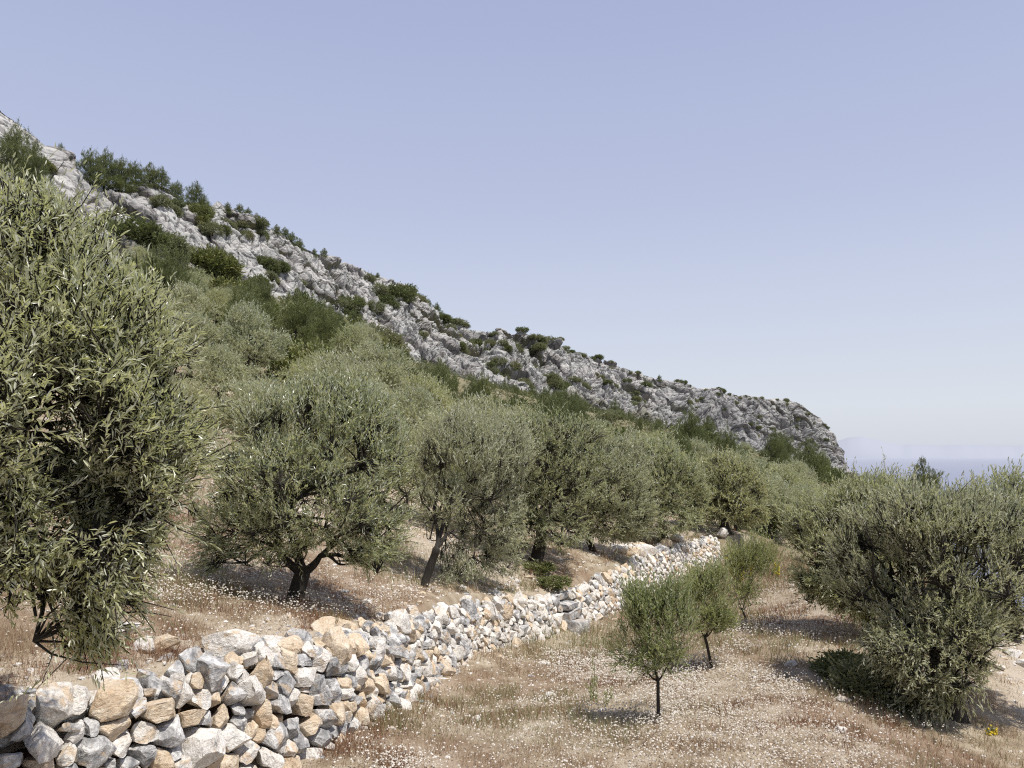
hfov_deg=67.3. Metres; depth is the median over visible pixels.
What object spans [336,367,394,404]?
olive tree
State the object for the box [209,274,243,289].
shrub
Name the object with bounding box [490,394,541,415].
shrub
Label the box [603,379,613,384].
shrub
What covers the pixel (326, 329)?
pine tree
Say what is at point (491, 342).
shrub
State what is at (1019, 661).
rock
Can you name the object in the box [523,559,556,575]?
shrub
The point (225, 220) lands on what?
shrub
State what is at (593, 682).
weed
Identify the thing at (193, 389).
olive tree
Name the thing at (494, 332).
shrub
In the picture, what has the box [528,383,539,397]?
pine tree
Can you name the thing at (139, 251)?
olive tree
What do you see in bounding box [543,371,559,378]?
shrub
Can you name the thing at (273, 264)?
shrub
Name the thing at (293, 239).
pine tree
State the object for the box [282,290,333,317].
shrub
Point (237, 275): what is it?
shrub
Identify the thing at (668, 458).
olive tree
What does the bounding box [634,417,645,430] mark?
pine tree
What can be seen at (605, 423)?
olive tree
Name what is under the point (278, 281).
shrub
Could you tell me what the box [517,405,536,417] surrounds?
olive tree
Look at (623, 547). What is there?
rock
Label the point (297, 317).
pine tree
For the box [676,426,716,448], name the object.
shrub
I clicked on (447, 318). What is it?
shrub
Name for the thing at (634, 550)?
rock
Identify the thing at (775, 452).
pine tree
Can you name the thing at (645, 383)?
shrub
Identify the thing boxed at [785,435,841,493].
pine tree
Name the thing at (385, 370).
olive tree
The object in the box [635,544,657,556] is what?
rock
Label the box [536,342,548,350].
shrub
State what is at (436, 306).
pine tree
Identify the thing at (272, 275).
shrub
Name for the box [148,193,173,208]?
shrub
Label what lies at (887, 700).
shrub
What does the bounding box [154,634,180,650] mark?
rock
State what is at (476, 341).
shrub
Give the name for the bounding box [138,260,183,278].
shrub
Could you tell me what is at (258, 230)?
shrub
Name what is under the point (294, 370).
olive tree
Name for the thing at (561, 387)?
shrub
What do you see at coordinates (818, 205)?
sky
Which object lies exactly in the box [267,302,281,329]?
shrub
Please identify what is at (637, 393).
shrub
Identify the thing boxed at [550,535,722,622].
stone wall
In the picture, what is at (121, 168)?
pine tree
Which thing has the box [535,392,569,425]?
pine tree
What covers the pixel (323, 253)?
pine tree
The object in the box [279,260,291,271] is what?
shrub
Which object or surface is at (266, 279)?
shrub
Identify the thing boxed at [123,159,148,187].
pine tree
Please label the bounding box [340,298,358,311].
shrub
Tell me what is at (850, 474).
shrub
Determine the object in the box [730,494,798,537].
shrub
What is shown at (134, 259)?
pine tree
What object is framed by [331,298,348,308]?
shrub
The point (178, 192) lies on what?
pine tree
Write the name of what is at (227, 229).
shrub
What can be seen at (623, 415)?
shrub
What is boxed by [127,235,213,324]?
pine tree
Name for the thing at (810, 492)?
olive tree
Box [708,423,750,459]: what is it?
pine tree
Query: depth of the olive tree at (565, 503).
27.05 m
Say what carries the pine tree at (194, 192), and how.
on the rocky ridge
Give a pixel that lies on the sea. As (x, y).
(954, 467)
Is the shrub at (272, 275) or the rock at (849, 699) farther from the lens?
the shrub at (272, 275)
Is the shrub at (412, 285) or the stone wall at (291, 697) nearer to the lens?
the stone wall at (291, 697)
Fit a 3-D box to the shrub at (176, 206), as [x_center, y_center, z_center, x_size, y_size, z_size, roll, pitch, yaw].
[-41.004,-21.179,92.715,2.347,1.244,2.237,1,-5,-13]
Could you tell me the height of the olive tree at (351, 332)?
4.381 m
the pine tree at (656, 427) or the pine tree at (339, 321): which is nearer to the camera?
the pine tree at (656, 427)
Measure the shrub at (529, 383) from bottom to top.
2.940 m
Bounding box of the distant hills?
[837,436,1023,457]
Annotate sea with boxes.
[844,458,1023,606]
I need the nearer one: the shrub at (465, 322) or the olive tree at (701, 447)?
the olive tree at (701, 447)
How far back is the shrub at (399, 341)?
111.69 m
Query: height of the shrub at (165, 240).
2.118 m
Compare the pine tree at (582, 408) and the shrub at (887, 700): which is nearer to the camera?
the shrub at (887, 700)
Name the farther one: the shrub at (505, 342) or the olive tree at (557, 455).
the shrub at (505, 342)
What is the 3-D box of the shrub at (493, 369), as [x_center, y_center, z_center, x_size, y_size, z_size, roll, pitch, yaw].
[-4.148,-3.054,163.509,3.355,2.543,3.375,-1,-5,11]
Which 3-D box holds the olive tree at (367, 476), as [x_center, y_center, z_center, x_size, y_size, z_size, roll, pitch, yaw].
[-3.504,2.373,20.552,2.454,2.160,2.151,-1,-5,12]
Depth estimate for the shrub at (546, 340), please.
191.16 m
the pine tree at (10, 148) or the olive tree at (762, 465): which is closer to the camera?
the olive tree at (762, 465)
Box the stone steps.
[551,589,589,633]
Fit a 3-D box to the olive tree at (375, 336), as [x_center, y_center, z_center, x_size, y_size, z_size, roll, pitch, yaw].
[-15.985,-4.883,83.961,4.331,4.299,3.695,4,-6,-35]
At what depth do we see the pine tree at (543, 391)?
157.25 m
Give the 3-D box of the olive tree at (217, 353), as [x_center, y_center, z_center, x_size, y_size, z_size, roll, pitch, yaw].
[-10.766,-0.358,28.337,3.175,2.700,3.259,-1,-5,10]
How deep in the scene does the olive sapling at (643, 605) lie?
7.63 m
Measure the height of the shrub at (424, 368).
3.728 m
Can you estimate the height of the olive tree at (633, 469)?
3.871 m
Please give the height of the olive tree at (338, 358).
4.286 m
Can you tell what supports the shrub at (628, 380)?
on the rocky ridge
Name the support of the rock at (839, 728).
on the ground at (160, 669)
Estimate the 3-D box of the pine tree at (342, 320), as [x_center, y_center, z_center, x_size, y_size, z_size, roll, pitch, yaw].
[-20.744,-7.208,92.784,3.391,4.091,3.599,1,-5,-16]
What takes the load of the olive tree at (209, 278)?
on the ground at (160, 669)
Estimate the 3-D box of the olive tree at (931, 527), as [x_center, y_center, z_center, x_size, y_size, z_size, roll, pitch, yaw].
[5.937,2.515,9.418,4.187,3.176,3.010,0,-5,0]
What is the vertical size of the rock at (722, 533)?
0.395 m
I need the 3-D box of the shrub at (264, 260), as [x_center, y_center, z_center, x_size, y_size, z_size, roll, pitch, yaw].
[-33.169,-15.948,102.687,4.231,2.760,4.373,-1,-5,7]
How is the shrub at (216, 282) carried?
on the ground at (160, 669)
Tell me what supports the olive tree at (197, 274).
on the ground at (160, 669)
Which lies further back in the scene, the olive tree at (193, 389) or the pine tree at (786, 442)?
the pine tree at (786, 442)
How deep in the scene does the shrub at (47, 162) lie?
78.31 m
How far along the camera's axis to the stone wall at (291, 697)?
5.91 m
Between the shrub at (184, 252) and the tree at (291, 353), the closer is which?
the tree at (291, 353)
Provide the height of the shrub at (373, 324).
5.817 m
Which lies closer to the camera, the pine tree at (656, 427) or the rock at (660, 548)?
the rock at (660, 548)
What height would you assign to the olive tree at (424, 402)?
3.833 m
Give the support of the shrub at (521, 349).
on the rocky ridge
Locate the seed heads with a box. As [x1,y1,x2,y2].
[0,443,984,767]
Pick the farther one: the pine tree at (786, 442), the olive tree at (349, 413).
the pine tree at (786, 442)
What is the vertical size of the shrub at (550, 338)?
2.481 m
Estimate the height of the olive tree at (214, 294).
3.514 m
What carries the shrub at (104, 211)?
on the rocky ridge
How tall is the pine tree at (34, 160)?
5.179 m
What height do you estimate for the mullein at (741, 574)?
1.091 m
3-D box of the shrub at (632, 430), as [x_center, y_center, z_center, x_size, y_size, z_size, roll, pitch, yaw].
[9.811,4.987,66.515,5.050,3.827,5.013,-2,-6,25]
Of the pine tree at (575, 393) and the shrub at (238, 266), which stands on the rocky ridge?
the shrub at (238, 266)
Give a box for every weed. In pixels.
[585,684,613,705]
[588,652,598,699]
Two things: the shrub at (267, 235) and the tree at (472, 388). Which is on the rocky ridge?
the shrub at (267, 235)
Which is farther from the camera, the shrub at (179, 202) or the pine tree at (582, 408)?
the shrub at (179, 202)
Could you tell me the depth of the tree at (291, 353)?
43.15 m
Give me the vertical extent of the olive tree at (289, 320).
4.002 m
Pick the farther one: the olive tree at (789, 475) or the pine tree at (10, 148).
the pine tree at (10, 148)
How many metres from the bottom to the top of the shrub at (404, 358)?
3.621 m
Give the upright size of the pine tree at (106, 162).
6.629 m
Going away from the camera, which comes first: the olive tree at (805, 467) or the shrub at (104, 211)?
the olive tree at (805, 467)
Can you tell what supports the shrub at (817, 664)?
on the ground at (160, 669)
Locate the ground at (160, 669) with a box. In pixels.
[0,301,1023,767]
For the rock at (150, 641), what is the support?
on the ground at (160, 669)
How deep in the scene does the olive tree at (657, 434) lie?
34.35 m
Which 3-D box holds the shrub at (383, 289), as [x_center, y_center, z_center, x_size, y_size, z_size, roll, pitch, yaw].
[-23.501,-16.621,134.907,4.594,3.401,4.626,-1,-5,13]
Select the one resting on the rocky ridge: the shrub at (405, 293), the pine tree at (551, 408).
the shrub at (405, 293)
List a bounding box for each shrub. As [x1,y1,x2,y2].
[41,159,57,171]
[41,163,60,174]
[102,212,165,250]
[103,209,128,215]
[114,206,126,213]
[122,225,155,244]
[135,230,174,247]
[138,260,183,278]
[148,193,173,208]
[154,231,190,253]
[166,204,182,213]
[167,245,193,259]
[171,198,186,207]
[173,208,184,217]
[181,264,203,280]
[187,202,216,218]
[188,242,227,276]
[192,255,222,275]
[194,213,211,223]
[194,247,237,277]
[196,219,223,230]
[201,221,223,237]
[202,272,236,290]
[203,250,246,278]
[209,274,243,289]
[210,279,244,292]
[216,222,233,235]
[219,215,232,226]
[222,270,244,281]
[227,221,238,229]
[233,220,248,227]
[238,229,252,239]
[248,273,271,285]
[253,228,263,235]
[254,216,270,228]
[256,254,280,272]
[261,256,282,270]
[263,229,270,239]
[264,269,278,279]
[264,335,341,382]
[265,264,280,275]
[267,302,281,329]
[270,277,283,284]
[271,294,309,305]
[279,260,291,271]
[280,264,291,272]
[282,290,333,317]
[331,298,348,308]
[337,293,368,309]
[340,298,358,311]
[341,312,365,327]
[342,308,357,318]
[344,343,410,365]
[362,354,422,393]
[364,272,378,282]
[367,300,387,315]
[369,319,400,346]
[370,330,389,348]
[372,281,390,295]
[376,326,411,356]
[378,294,395,301]
[383,300,401,309]
[387,281,419,302]
[396,283,420,301]
[399,290,420,303]
[409,361,441,370]
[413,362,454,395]
[417,294,428,304]
[418,330,429,339]
[439,313,453,323]
[444,322,457,329]
[458,340,467,350]
[461,319,469,326]
[470,337,483,347]
[483,338,495,346]
[485,361,495,366]
[487,365,500,373]
[489,330,499,336]
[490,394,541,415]
[491,356,507,365]
[496,338,510,345]
[504,345,512,351]
[510,361,522,370]
[515,326,528,332]
[516,346,524,353]
[518,380,534,387]
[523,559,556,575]
[528,333,543,340]
[530,342,547,351]
[534,394,562,406]
[534,575,572,590]
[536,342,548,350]
[537,333,548,343]
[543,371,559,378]
[546,336,555,340]
[546,377,562,388]
[547,374,563,382]
[557,382,567,389]
[561,344,570,350]
[567,376,578,382]
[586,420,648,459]
[592,407,620,424]
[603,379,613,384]
[615,411,624,419]
[615,420,646,434]
[622,378,632,382]
[628,389,640,395]
[632,395,641,400]
[641,381,653,388]
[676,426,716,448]
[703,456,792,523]
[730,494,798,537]
[806,647,880,681]
[821,466,849,484]
[821,649,908,709]
[845,470,858,484]
[857,670,952,720]
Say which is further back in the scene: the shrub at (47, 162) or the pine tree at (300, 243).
the pine tree at (300, 243)
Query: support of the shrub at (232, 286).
on the ground at (160, 669)
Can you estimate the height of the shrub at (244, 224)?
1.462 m
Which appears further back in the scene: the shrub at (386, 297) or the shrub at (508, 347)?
the shrub at (508, 347)
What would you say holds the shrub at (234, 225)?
on the rocky ridge
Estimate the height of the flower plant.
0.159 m
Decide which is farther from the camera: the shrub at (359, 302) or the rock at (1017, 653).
the shrub at (359, 302)
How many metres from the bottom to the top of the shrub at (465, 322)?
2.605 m
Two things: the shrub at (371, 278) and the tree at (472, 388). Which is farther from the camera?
the shrub at (371, 278)
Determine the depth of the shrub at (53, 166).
78.65 m
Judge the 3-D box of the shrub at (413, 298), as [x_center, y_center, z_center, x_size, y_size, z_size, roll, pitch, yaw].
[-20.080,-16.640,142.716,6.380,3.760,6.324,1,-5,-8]
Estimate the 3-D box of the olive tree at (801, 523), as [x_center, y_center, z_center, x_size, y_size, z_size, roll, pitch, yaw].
[5.917,2.773,13.233,2.895,3.420,2.858,0,-5,0]
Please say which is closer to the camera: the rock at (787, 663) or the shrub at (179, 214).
the rock at (787, 663)
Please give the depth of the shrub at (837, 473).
87.17 m
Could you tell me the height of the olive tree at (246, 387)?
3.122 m
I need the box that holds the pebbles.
[0,375,1023,767]
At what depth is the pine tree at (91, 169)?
87.20 m
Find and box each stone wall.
[0,589,567,767]
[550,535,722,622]
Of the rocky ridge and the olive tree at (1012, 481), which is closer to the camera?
the olive tree at (1012, 481)
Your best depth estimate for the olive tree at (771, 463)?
55.40 m
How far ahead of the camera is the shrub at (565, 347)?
214.02 m
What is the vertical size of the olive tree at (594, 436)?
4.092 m
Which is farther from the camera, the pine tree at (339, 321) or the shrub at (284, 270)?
the shrub at (284, 270)
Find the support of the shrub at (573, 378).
on the rocky ridge
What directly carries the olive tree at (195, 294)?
on the ground at (160, 669)
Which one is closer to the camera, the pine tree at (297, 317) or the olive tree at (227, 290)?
the pine tree at (297, 317)
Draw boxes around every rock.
[115,622,140,634]
[132,636,154,653]
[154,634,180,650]
[545,691,556,698]
[612,545,631,553]
[625,547,640,556]
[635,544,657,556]
[655,545,667,551]
[659,538,672,546]
[670,534,683,541]
[716,528,728,537]
[784,660,797,666]
[836,726,845,733]
[839,695,851,702]
[991,664,1005,670]
[1003,649,1022,657]
[1016,659,1023,666]
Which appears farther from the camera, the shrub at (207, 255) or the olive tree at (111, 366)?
the shrub at (207, 255)
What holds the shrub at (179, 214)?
on the rocky ridge
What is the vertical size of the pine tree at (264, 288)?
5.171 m
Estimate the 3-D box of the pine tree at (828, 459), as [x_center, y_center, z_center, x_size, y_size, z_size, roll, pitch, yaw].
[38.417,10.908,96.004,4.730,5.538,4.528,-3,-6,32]
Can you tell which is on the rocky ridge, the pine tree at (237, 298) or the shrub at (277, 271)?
the shrub at (277, 271)
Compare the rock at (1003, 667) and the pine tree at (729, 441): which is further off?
the pine tree at (729, 441)
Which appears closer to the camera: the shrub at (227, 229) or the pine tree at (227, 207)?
the shrub at (227, 229)
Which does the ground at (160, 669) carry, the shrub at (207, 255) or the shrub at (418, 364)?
the shrub at (418, 364)
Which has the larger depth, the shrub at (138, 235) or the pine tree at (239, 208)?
the pine tree at (239, 208)
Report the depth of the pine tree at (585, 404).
134.33 m
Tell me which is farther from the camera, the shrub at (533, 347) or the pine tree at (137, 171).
the shrub at (533, 347)
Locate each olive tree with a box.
[0,143,258,703]
[125,244,159,266]
[149,371,228,443]
[152,277,225,343]
[161,307,233,380]
[164,358,442,601]
[179,337,263,404]
[187,267,211,285]
[188,270,208,285]
[194,283,210,300]
[195,284,235,325]
[202,368,302,465]
[204,293,294,376]
[222,287,234,305]
[274,345,339,386]
[275,301,308,334]
[283,340,397,463]
[298,411,359,470]
[328,321,377,362]
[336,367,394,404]
[337,444,418,504]
[343,334,418,392]
[347,319,382,350]
[377,398,493,527]
[382,376,447,453]
[391,364,459,428]
[405,382,546,590]
[442,384,543,510]
[481,393,627,564]
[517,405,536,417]
[528,429,554,484]
[534,436,616,527]
[550,418,669,553]
[568,414,619,483]
[593,418,613,427]
[609,424,716,540]
[621,425,692,496]
[675,445,782,534]
[681,433,721,464]
[696,445,785,531]
[739,441,757,459]
[752,471,798,538]
[759,458,798,484]
[769,458,818,504]
[772,447,939,637]
[774,458,825,495]
[783,481,826,521]
[806,485,833,532]
[811,466,1023,733]
[941,454,1023,643]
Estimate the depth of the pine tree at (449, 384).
57.92 m
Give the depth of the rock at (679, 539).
25.72 m
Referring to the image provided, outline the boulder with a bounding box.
[201,629,259,656]
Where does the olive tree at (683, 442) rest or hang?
on the ground at (160, 669)
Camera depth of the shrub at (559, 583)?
16.44 m
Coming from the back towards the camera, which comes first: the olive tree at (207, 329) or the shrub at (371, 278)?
the shrub at (371, 278)
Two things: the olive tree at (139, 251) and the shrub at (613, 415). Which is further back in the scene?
the shrub at (613, 415)
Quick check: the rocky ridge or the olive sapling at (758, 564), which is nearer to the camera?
the olive sapling at (758, 564)
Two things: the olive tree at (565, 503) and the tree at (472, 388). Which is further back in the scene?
the tree at (472, 388)
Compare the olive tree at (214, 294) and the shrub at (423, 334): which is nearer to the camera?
the olive tree at (214, 294)
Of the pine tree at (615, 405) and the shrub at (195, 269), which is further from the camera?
the pine tree at (615, 405)
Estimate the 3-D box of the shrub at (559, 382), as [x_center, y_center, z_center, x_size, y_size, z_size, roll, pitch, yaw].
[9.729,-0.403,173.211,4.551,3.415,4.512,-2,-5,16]
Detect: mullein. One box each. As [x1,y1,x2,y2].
[724,555,752,587]
[773,562,779,582]
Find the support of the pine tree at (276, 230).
on the rocky ridge
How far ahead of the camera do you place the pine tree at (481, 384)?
56.51 m
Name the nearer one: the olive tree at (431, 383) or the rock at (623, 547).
the rock at (623, 547)
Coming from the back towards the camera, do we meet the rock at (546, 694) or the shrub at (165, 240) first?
the shrub at (165, 240)
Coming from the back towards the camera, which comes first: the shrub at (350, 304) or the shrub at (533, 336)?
the shrub at (533, 336)
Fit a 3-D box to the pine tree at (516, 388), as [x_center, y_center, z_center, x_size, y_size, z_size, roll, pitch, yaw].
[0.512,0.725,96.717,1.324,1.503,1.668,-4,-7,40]
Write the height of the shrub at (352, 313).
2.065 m
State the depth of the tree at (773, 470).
40.12 m
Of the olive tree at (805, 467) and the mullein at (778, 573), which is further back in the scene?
the olive tree at (805, 467)
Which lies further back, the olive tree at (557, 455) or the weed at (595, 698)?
the olive tree at (557, 455)
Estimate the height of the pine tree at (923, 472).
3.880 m
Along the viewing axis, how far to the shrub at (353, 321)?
103.95 m
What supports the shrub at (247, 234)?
on the rocky ridge
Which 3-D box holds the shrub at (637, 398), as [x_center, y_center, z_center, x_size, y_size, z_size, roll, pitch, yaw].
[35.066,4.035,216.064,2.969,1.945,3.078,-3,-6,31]
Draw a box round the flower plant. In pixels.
[985,724,997,735]
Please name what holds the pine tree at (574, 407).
on the ground at (160, 669)
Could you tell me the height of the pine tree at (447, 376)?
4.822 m
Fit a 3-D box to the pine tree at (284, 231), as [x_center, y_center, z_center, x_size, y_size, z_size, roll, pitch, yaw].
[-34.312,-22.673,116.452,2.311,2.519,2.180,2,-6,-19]
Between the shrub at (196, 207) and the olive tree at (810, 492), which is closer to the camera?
the olive tree at (810, 492)
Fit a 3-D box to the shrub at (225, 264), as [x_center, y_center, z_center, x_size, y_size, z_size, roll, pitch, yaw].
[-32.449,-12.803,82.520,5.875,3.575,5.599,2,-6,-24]
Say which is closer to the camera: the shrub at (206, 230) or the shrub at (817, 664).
the shrub at (817, 664)
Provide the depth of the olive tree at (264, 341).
32.33 m
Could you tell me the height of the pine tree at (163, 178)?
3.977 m
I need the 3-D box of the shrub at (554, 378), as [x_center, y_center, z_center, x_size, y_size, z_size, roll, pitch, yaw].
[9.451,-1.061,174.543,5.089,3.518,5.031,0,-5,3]
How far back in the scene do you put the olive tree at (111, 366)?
3.35 m
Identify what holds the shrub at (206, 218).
on the rocky ridge
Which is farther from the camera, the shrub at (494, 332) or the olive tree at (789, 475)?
the shrub at (494, 332)
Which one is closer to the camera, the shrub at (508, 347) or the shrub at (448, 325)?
the shrub at (448, 325)
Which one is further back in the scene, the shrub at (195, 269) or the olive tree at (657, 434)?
the shrub at (195, 269)
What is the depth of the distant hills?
60640.56 m
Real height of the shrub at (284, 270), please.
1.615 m
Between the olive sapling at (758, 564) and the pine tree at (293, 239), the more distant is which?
the pine tree at (293, 239)
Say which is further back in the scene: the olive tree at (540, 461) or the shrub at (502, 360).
the shrub at (502, 360)
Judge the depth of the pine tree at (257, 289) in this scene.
54.73 m
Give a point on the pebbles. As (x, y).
(30, 691)
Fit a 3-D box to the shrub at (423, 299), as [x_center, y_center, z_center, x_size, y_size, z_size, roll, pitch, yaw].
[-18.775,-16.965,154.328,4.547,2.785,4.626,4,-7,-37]
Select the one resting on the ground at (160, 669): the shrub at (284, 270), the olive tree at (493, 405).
the olive tree at (493, 405)
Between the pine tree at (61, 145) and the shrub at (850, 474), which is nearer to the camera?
the pine tree at (61, 145)
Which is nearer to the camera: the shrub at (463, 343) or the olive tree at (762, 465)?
the olive tree at (762, 465)
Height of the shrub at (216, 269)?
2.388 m
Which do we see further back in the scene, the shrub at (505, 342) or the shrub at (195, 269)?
the shrub at (505, 342)
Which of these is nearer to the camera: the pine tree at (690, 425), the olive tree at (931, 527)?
the olive tree at (931, 527)
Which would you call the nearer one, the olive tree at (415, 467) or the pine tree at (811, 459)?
the olive tree at (415, 467)
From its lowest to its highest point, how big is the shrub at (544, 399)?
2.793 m
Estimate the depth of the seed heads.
8.31 m
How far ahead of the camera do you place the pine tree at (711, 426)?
102.73 m
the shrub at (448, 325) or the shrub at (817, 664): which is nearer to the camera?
the shrub at (817, 664)
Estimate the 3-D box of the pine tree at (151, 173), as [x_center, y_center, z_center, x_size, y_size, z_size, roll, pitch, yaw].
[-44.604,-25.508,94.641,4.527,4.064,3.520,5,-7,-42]
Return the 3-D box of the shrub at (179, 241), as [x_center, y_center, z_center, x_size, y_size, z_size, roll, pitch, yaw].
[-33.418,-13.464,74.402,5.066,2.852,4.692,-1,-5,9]
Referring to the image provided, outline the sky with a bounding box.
[0,0,1023,446]
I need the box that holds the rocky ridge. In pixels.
[0,111,852,474]
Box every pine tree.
[0,116,55,189]
[6,145,60,192]
[57,143,71,160]
[74,147,107,187]
[81,146,131,192]
[104,153,140,192]
[120,252,137,263]
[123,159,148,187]
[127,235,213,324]
[138,162,166,190]
[151,166,177,192]
[168,179,187,200]
[184,179,216,209]
[200,281,277,374]
[216,278,283,330]
[223,202,231,216]
[234,204,244,212]
[240,272,280,320]
[245,207,252,215]
[267,285,333,353]
[271,224,282,235]
[280,227,291,239]
[288,232,298,245]
[296,238,305,250]
[300,300,342,351]
[320,248,328,257]
[321,309,356,348]
[336,309,349,327]
[415,356,468,414]
[433,302,443,313]
[435,368,461,404]
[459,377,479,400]
[469,370,498,406]
[512,384,520,393]
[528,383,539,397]
[530,381,583,457]
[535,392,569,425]
[539,386,546,396]
[548,384,594,424]
[571,391,582,402]
[571,401,592,421]
[583,397,591,409]
[608,399,622,411]
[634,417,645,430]
[647,417,665,438]
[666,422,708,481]
[673,403,716,452]
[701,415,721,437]
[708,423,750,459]
[758,427,793,464]
[770,430,807,459]
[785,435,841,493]
[816,450,834,474]
[896,457,944,492]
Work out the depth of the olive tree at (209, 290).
63.30 m
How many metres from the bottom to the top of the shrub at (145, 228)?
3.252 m
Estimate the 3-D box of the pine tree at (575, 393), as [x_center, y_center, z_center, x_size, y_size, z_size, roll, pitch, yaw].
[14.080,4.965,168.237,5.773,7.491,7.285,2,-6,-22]
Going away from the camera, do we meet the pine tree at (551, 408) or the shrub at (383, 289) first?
the pine tree at (551, 408)
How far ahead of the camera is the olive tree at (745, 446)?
76.81 m
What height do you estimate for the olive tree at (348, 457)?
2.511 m
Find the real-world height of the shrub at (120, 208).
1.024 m
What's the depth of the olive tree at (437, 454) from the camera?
13.19 m
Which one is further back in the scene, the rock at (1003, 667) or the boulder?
the rock at (1003, 667)
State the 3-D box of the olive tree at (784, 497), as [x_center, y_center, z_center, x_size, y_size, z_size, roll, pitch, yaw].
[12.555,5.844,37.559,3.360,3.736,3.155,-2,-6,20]
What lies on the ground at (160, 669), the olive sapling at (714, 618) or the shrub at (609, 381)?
the olive sapling at (714, 618)
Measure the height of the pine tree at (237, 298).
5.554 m
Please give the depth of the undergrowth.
84.94 m
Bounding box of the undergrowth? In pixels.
[175,319,804,576]
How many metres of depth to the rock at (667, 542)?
24.66 m
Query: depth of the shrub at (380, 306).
128.23 m
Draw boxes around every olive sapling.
[596,546,715,723]
[669,550,748,667]
[707,510,783,621]
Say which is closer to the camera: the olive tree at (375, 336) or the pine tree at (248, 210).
the olive tree at (375, 336)
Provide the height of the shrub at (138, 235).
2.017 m
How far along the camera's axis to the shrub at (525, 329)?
190.37 m
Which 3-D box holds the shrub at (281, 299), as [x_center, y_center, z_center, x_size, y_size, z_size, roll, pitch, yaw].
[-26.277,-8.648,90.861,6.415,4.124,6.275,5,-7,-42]
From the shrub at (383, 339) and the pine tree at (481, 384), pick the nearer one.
the pine tree at (481, 384)
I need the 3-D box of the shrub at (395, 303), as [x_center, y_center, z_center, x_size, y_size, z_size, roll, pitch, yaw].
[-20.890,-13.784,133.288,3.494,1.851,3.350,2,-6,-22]
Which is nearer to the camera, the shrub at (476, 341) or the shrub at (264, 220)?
the shrub at (264, 220)
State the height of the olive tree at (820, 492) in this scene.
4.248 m
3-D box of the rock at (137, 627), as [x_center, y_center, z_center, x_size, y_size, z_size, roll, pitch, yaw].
[-3.071,1.941,6.046,0.240,0.125,0.200,-2,-6,25]
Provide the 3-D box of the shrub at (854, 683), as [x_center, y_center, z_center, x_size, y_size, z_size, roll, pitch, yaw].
[4.445,3.604,9.398,1.242,0.744,1.211,-1,-5,13]
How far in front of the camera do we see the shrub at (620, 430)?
44.42 m
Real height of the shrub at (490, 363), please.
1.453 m
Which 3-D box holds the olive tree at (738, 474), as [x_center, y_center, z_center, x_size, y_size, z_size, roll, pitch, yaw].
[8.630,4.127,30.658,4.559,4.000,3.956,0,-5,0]
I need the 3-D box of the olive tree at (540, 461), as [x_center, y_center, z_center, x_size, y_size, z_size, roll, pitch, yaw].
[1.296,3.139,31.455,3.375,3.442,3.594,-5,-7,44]
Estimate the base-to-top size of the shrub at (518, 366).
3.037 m

